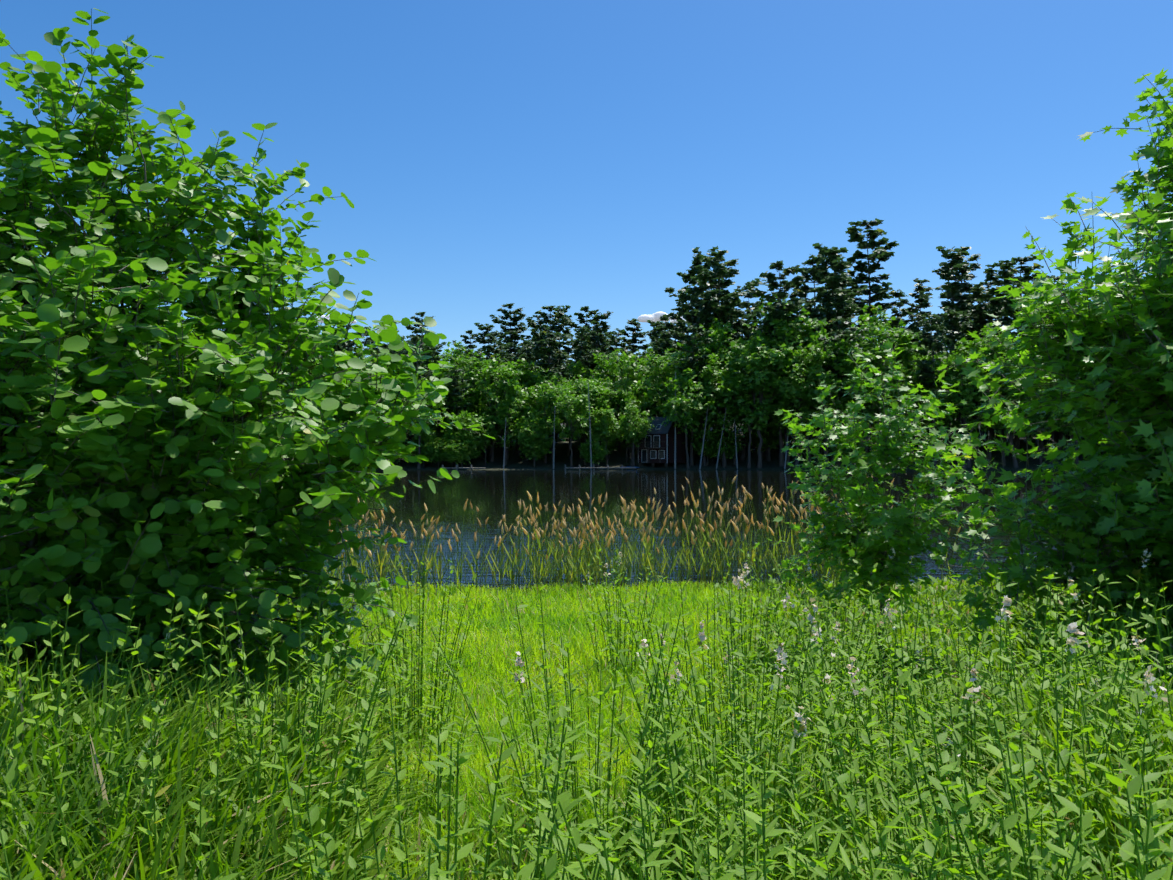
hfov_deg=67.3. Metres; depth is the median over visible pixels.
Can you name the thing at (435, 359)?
pine tree
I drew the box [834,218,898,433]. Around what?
pine tree
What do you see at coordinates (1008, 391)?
broadleaf tree
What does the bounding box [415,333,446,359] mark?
pine tree
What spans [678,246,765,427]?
pine tree
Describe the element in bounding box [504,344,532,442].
pine tree
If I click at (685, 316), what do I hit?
pine tree
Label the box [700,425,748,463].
bush
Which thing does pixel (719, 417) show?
broadleaf tree
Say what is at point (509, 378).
broadleaf tree
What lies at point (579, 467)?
dock boardwalk
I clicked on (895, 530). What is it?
maple sapling
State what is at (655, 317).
cloud
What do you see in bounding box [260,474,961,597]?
shoreline reeds
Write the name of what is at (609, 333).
pine tree
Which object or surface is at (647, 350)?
broadleaf tree
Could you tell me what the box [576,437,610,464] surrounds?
bush
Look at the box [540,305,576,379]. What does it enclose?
pine tree
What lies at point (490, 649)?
meadow grass
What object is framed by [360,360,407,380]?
broadleaf tree
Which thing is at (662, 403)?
broadleaf tree
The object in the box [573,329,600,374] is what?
pine tree
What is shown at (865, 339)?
broadleaf tree
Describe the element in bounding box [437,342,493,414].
broadleaf tree
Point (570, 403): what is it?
broadleaf tree
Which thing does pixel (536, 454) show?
understory tree
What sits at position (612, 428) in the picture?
broadleaf tree
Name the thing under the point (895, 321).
pine tree
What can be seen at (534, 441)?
shore shrub
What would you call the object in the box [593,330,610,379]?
pine tree
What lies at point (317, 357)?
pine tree
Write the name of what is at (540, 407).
broadleaf tree
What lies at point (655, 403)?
pine tree
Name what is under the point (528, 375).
broadleaf tree
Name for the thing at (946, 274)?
pine tree
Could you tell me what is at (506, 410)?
broadleaf tree
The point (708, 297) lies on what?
pine tree
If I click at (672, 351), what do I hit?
broadleaf tree
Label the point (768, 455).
broadleaf tree
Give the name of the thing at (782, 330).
broadleaf tree
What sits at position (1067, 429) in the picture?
broadleaf tree
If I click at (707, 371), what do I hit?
broadleaf tree
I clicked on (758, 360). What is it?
broadleaf tree
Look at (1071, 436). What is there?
broadleaf tree
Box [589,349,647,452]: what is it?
broadleaf tree
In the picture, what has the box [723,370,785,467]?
broadleaf tree
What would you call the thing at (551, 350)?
pine tree
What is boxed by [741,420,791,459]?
bush
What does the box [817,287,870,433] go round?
pine tree
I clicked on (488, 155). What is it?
sky
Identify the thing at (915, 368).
broadleaf tree
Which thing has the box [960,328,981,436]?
pine tree
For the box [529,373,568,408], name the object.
broadleaf tree
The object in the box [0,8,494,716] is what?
bush
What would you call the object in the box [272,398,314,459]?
broadleaf tree
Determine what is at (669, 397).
broadleaf tree
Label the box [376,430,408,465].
shore shrub
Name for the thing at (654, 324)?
pine tree
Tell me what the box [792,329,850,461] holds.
broadleaf tree
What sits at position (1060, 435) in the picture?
broadleaf tree
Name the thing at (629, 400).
broadleaf tree
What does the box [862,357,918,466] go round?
broadleaf tree
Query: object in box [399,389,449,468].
broadleaf tree
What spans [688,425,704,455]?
understory tree
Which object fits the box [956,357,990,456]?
broadleaf tree
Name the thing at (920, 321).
pine tree
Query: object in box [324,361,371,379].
broadleaf tree
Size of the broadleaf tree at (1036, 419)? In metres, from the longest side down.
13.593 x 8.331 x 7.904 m
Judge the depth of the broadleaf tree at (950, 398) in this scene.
147.89 m
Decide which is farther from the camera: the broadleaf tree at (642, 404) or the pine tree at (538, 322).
the pine tree at (538, 322)
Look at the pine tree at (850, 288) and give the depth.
202.60 m
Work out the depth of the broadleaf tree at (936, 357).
152.44 m
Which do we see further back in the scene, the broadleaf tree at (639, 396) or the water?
the broadleaf tree at (639, 396)
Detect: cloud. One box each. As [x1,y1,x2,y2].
[316,315,356,322]
[637,311,685,323]
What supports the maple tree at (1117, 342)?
on the ground at (562, 461)
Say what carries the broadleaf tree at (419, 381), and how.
on the ground at (562, 461)
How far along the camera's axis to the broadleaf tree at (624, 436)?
154.73 m
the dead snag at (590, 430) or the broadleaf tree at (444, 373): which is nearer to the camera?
the dead snag at (590, 430)
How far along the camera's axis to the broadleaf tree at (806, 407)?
148.52 m
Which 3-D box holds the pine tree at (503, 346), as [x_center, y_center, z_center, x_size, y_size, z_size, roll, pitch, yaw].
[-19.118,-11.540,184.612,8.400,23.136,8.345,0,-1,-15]
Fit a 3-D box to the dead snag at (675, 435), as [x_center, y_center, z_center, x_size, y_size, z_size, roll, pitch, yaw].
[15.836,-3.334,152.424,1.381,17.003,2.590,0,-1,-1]
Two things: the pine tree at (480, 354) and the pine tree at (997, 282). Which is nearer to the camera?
the pine tree at (997, 282)
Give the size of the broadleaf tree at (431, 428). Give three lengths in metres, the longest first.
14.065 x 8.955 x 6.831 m
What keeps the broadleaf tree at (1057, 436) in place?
on the ground at (562, 461)
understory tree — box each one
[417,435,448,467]
[431,421,456,440]
[436,435,470,466]
[439,437,470,466]
[450,431,490,464]
[453,407,496,449]
[518,436,552,463]
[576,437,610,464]
[587,436,618,458]
[683,422,727,465]
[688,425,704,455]
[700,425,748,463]
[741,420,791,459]
[745,419,778,450]
[827,425,866,465]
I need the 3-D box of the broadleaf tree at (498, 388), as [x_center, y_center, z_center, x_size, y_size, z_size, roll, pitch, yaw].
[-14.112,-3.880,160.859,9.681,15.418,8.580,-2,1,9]
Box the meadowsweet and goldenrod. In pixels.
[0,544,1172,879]
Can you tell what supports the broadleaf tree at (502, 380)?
on the ground at (562, 461)
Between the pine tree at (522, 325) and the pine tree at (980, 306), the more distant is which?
the pine tree at (522, 325)
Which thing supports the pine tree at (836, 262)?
on the ground at (562, 461)
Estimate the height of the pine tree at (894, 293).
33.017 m
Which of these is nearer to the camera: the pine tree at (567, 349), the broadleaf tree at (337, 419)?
the broadleaf tree at (337, 419)
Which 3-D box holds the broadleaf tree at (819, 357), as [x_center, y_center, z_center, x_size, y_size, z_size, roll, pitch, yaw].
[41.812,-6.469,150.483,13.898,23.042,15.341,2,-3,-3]
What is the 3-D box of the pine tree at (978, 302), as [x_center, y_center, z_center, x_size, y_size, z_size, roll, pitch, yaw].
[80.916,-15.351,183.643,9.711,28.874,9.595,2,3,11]
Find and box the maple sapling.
[753,340,995,658]
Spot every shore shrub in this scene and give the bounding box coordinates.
[296,418,313,446]
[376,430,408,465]
[409,435,436,466]
[439,410,495,466]
[504,413,560,466]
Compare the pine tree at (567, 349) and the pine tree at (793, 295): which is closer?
the pine tree at (793, 295)
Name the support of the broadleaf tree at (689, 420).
on the ground at (562, 461)
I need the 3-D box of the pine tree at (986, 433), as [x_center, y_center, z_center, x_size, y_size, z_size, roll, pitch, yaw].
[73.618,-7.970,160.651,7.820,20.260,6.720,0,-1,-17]
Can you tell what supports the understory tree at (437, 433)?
on the ground at (562, 461)
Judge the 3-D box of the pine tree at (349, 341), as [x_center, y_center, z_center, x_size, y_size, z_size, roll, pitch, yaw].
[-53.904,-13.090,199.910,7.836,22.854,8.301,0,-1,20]
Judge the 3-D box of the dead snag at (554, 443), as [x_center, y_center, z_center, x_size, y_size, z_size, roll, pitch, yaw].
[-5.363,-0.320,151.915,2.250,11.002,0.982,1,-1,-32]
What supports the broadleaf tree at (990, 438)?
on the ground at (562, 461)
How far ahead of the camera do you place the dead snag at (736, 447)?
151.05 m
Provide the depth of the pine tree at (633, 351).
214.62 m
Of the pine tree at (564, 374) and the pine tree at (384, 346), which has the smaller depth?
the pine tree at (384, 346)
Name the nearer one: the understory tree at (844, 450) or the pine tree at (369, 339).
the understory tree at (844, 450)
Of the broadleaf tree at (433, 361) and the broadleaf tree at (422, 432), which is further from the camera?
the broadleaf tree at (433, 361)
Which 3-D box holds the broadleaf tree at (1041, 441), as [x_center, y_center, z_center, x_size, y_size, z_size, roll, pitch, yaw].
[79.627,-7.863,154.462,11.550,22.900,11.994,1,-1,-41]
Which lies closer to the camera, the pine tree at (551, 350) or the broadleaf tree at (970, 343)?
the broadleaf tree at (970, 343)
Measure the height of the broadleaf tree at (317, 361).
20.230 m
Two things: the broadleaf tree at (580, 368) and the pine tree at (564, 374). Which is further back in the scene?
the pine tree at (564, 374)
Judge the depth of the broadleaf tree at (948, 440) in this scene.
154.63 m
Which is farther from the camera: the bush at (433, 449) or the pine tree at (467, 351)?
the pine tree at (467, 351)
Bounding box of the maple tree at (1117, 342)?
[923,67,1172,661]
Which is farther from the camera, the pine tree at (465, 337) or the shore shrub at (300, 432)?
the pine tree at (465, 337)
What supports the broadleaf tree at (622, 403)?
on the ground at (562, 461)
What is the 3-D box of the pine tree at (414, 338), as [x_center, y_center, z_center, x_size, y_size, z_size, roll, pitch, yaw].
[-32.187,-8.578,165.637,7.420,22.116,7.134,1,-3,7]
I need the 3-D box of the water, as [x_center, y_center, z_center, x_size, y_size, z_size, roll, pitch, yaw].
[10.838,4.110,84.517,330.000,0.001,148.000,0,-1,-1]
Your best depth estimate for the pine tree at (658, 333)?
220.85 m
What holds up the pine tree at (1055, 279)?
on the ground at (562, 461)
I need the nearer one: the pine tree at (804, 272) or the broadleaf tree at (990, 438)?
the broadleaf tree at (990, 438)
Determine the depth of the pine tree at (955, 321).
158.28 m
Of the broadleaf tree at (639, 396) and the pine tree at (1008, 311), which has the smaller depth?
the pine tree at (1008, 311)
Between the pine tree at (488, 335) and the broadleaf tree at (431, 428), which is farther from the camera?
the pine tree at (488, 335)
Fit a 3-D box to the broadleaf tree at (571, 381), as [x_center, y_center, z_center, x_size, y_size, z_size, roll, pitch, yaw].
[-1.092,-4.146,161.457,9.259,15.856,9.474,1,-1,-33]
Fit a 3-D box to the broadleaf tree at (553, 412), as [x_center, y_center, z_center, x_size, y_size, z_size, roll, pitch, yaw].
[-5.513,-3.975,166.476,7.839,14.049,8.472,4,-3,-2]
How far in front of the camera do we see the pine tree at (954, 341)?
190.52 m
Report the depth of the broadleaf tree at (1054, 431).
148.89 m
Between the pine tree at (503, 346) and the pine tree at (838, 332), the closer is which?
the pine tree at (838, 332)
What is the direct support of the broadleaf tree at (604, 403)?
on the ground at (562, 461)
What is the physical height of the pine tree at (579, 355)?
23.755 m
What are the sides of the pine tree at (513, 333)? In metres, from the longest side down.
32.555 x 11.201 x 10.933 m
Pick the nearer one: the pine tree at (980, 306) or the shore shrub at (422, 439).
the shore shrub at (422, 439)
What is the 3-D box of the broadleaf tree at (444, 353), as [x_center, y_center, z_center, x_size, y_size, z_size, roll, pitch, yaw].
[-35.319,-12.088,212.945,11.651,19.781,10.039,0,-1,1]
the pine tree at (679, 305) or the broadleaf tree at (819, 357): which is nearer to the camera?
the broadleaf tree at (819, 357)
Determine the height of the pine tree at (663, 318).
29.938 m
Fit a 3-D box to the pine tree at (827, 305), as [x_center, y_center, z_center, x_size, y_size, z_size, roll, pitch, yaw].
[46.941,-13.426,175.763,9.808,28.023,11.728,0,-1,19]
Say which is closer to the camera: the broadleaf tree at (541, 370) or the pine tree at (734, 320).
the broadleaf tree at (541, 370)
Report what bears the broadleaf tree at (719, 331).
on the ground at (562, 461)
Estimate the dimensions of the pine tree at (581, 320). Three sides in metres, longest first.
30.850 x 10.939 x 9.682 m
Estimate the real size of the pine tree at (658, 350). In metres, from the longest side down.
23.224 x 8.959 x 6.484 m
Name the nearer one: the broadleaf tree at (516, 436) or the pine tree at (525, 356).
the broadleaf tree at (516, 436)
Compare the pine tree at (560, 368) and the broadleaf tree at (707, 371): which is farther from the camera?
the pine tree at (560, 368)
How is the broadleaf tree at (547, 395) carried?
on the ground at (562, 461)
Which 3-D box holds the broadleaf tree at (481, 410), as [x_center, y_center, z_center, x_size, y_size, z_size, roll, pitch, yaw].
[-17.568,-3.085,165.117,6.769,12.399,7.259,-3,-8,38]
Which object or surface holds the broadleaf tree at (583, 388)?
on the ground at (562, 461)
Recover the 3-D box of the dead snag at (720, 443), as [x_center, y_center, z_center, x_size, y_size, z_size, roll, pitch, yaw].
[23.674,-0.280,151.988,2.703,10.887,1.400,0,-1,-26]
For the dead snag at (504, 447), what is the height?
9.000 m
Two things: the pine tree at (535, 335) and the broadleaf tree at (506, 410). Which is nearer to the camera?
the broadleaf tree at (506, 410)
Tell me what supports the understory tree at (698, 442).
on the ground at (562, 461)
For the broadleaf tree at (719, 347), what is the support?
on the ground at (562, 461)
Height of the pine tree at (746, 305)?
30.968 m
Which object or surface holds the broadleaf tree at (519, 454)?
on the ground at (562, 461)
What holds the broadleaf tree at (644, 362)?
on the ground at (562, 461)
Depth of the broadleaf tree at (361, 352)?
170.20 m
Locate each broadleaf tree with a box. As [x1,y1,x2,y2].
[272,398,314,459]
[276,356,330,416]
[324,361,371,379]
[330,387,345,422]
[337,345,374,379]
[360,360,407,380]
[396,373,432,455]
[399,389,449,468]
[404,398,447,464]
[418,349,459,377]
[430,367,467,421]
[435,374,474,436]
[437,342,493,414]
[440,349,451,362]
[460,370,492,416]
[467,353,524,461]
[475,393,498,455]
[477,412,497,465]
[484,378,532,459]
[485,358,537,449]
[488,358,522,443]
[492,400,527,464]
[501,392,535,459]
[504,394,527,454]
[512,382,539,455]
[515,369,551,394]
[522,379,567,463]
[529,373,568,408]
[530,387,567,463]
[532,364,562,391]
[543,381,570,454]
[547,390,592,466]
[562,382,609,464]
[563,360,605,443]
[563,374,602,459]
[563,385,575,455]
[574,380,617,440]
[581,405,618,466]
[585,406,621,466]
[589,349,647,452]
[592,377,633,459]
[612,391,643,457]
[618,401,654,466]
[618,412,648,466]
[622,362,661,414]
[622,381,653,417]
[622,396,657,422]
[635,345,661,370]
[637,355,670,402]
[640,348,700,415]
[646,340,681,392]
[649,392,684,419]
[654,385,666,415]
[658,373,709,468]
[663,373,698,433]
[667,364,728,465]
[677,318,741,457]
[694,364,753,467]
[696,339,732,430]
[700,349,760,465]
[716,335,798,467]
[718,344,771,459]
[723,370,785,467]
[732,318,815,466]
[743,294,830,447]
[749,391,775,460]
[770,350,834,468]
[774,352,832,467]
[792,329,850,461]
[793,334,867,468]
[800,330,866,461]
[814,341,898,458]
[840,365,895,451]
[848,324,879,351]
[850,304,927,462]
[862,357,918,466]
[864,339,924,382]
[880,364,932,462]
[894,354,945,450]
[898,371,962,437]
[905,350,946,448]
[916,340,953,443]
[921,352,978,461]
[927,342,1000,468]
[943,322,1020,467]
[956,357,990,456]
[961,375,1005,463]
[967,341,1046,467]
[972,374,1029,465]
[987,341,1034,441]
[1006,333,1055,459]
[1010,394,1060,464]
[1034,371,1061,450]
[1035,380,1069,463]
[1037,320,1058,442]
[1047,381,1083,463]
[1048,369,1098,462]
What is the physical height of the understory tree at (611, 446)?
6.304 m
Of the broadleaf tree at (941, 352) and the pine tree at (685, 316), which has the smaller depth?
the broadleaf tree at (941, 352)
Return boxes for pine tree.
[307,338,321,373]
[332,321,371,356]
[346,332,364,357]
[361,333,375,357]
[366,320,404,357]
[382,334,414,430]
[402,336,432,439]
[405,312,436,351]
[406,326,423,354]
[414,345,450,422]
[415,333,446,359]
[418,368,431,380]
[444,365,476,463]
[448,346,473,378]
[451,330,481,376]
[462,352,481,383]
[473,323,508,446]
[480,330,513,436]
[486,348,507,445]
[489,303,528,358]
[498,311,532,357]
[502,345,512,361]
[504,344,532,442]
[514,345,539,380]
[518,328,551,371]
[519,338,541,360]
[524,315,546,360]
[525,305,571,445]
[525,340,538,431]
[535,330,567,379]
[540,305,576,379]
[543,346,566,380]
[556,342,576,382]
[556,354,573,424]
[562,325,605,441]
[565,337,596,378]
[566,306,602,358]
[573,311,613,372]
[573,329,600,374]
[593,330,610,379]
[598,332,631,383]
[601,331,617,352]
[614,318,659,428]
[617,337,638,359]
[643,324,671,350]
[646,320,665,346]
[646,397,659,416]
[649,314,679,350]
[650,330,674,366]
[660,308,694,351]
[663,284,702,345]
[664,247,724,328]
[668,327,712,464]
[670,297,712,341]
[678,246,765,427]
[687,289,737,369]
[695,250,750,347]
[723,289,767,445]
[728,302,751,345]
[744,260,807,465]
[762,285,815,338]
[779,254,846,428]
[801,243,868,331]
[806,302,841,442]
[813,269,863,331]
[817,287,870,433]
[817,316,864,466]
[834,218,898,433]
[855,299,884,421]
[874,316,907,350]
[884,289,927,424]
[892,319,911,340]
[899,278,933,429]
[899,313,935,436]
[905,313,958,466]
[923,246,988,439]
[924,306,973,447]
[937,246,989,423]
[938,290,973,432]
[954,299,987,343]
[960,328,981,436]
[961,292,1010,434]
[966,281,1007,439]
[970,260,1029,438]
[984,254,1044,453]
[985,352,1005,451]
[1033,274,1077,437]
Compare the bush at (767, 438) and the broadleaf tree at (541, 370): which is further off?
the broadleaf tree at (541, 370)
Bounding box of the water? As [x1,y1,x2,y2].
[38,469,1148,593]
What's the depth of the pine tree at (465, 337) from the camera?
204.51 m
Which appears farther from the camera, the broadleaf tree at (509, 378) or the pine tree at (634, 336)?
the pine tree at (634, 336)
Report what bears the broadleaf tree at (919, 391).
on the ground at (562, 461)
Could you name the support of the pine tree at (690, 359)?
on the ground at (562, 461)
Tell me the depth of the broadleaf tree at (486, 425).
155.54 m
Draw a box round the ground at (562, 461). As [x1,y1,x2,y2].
[42,415,1116,744]
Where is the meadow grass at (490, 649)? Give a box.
[0,557,1172,879]
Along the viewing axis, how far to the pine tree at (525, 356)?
174.14 m
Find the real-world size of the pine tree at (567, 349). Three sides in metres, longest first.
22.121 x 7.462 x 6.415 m
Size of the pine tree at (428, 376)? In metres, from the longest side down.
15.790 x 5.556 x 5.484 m
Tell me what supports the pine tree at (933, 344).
on the ground at (562, 461)
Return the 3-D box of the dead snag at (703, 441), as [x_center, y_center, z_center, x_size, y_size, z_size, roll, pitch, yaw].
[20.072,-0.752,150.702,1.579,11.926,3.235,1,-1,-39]
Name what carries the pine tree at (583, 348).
on the ground at (562, 461)
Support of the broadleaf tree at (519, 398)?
on the ground at (562, 461)
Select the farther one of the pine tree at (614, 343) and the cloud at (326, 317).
the cloud at (326, 317)
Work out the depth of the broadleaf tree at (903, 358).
156.66 m
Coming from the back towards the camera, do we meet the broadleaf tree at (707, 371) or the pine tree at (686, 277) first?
the pine tree at (686, 277)
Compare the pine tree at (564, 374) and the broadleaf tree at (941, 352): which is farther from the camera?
the pine tree at (564, 374)
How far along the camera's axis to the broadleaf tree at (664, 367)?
162.55 m
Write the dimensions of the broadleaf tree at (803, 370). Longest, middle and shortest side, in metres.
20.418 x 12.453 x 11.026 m
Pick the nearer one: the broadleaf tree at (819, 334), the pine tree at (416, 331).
the broadleaf tree at (819, 334)
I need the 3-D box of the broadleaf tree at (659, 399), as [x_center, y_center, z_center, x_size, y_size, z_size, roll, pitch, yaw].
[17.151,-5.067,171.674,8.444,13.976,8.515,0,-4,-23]
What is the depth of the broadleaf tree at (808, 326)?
155.79 m
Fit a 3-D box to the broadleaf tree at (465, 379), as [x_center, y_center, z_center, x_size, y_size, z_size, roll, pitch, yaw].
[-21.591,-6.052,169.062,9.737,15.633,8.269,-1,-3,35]
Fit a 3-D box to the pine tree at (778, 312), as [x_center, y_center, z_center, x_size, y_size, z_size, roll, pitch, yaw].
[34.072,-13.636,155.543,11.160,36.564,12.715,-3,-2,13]
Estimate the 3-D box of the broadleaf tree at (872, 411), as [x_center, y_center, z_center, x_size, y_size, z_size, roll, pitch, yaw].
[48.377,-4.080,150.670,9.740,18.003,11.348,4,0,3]
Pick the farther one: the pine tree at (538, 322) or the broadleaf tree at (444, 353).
the pine tree at (538, 322)
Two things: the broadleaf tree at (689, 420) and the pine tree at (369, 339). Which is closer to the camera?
the broadleaf tree at (689, 420)
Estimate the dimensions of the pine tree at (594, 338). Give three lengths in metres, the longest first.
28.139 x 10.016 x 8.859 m
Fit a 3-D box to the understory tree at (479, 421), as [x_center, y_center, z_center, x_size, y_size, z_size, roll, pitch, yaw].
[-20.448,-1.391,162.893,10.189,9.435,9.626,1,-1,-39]
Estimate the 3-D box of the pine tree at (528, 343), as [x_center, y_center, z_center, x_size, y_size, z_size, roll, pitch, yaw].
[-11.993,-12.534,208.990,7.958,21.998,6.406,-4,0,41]
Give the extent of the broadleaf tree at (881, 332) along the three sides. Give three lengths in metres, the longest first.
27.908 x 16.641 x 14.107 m
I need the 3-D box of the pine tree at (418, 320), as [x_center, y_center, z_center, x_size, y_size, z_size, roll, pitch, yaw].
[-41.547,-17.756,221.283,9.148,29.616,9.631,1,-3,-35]
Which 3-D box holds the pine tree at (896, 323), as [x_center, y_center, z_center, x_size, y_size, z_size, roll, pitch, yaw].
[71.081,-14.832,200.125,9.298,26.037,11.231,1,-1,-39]
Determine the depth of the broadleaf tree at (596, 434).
153.81 m
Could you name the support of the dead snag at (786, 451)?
on the ground at (562, 461)
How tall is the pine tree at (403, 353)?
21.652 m
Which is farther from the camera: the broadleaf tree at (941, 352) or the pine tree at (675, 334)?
the pine tree at (675, 334)
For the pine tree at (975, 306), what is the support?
on the ground at (562, 461)
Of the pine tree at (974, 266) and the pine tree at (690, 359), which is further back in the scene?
the pine tree at (974, 266)
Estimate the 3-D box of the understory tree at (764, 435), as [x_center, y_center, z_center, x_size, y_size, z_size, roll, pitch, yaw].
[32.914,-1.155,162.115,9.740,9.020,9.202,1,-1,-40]
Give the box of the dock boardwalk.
[442,465,635,469]
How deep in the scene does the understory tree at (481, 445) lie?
155.62 m
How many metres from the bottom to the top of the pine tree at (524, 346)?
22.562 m
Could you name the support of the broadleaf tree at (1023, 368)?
on the ground at (562, 461)
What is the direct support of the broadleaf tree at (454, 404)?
on the ground at (562, 461)
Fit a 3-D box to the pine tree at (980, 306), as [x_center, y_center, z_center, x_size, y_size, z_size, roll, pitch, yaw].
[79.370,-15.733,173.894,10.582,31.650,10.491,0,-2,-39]
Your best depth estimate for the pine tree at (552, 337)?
171.19 m
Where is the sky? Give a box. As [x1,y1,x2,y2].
[0,0,1172,377]
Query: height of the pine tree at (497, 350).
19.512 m
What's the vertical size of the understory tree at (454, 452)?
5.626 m
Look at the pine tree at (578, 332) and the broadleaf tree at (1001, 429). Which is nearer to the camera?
the broadleaf tree at (1001, 429)
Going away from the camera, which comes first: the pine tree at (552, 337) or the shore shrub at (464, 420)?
the shore shrub at (464, 420)
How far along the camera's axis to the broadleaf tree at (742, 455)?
160.60 m
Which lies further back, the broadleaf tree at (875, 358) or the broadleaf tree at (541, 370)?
the broadleaf tree at (541, 370)
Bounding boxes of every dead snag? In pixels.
[498,422,508,468]
[548,412,557,468]
[586,383,591,466]
[674,372,682,468]
[699,403,710,468]
[716,410,725,467]
[731,419,737,468]
[784,418,792,468]
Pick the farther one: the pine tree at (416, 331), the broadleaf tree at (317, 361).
the pine tree at (416, 331)
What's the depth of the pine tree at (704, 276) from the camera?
169.37 m
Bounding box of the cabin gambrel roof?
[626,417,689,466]
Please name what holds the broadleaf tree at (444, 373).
on the ground at (562, 461)
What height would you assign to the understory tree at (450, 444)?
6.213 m
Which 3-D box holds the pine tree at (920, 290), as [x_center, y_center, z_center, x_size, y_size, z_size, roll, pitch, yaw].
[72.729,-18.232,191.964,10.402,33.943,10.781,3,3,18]
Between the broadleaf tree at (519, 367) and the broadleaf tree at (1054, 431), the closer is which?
the broadleaf tree at (1054, 431)
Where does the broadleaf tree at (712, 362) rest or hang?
on the ground at (562, 461)
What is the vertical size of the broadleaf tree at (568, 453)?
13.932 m
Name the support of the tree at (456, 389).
on the ground at (562, 461)
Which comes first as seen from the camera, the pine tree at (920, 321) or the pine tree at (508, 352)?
the pine tree at (920, 321)
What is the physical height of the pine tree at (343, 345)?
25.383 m
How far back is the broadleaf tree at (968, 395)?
145.98 m
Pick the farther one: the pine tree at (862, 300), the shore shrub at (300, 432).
the pine tree at (862, 300)
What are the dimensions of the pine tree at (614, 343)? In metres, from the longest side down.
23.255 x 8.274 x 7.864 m
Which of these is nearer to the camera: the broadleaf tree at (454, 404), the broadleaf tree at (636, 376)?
the broadleaf tree at (454, 404)
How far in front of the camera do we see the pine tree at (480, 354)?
183.66 m

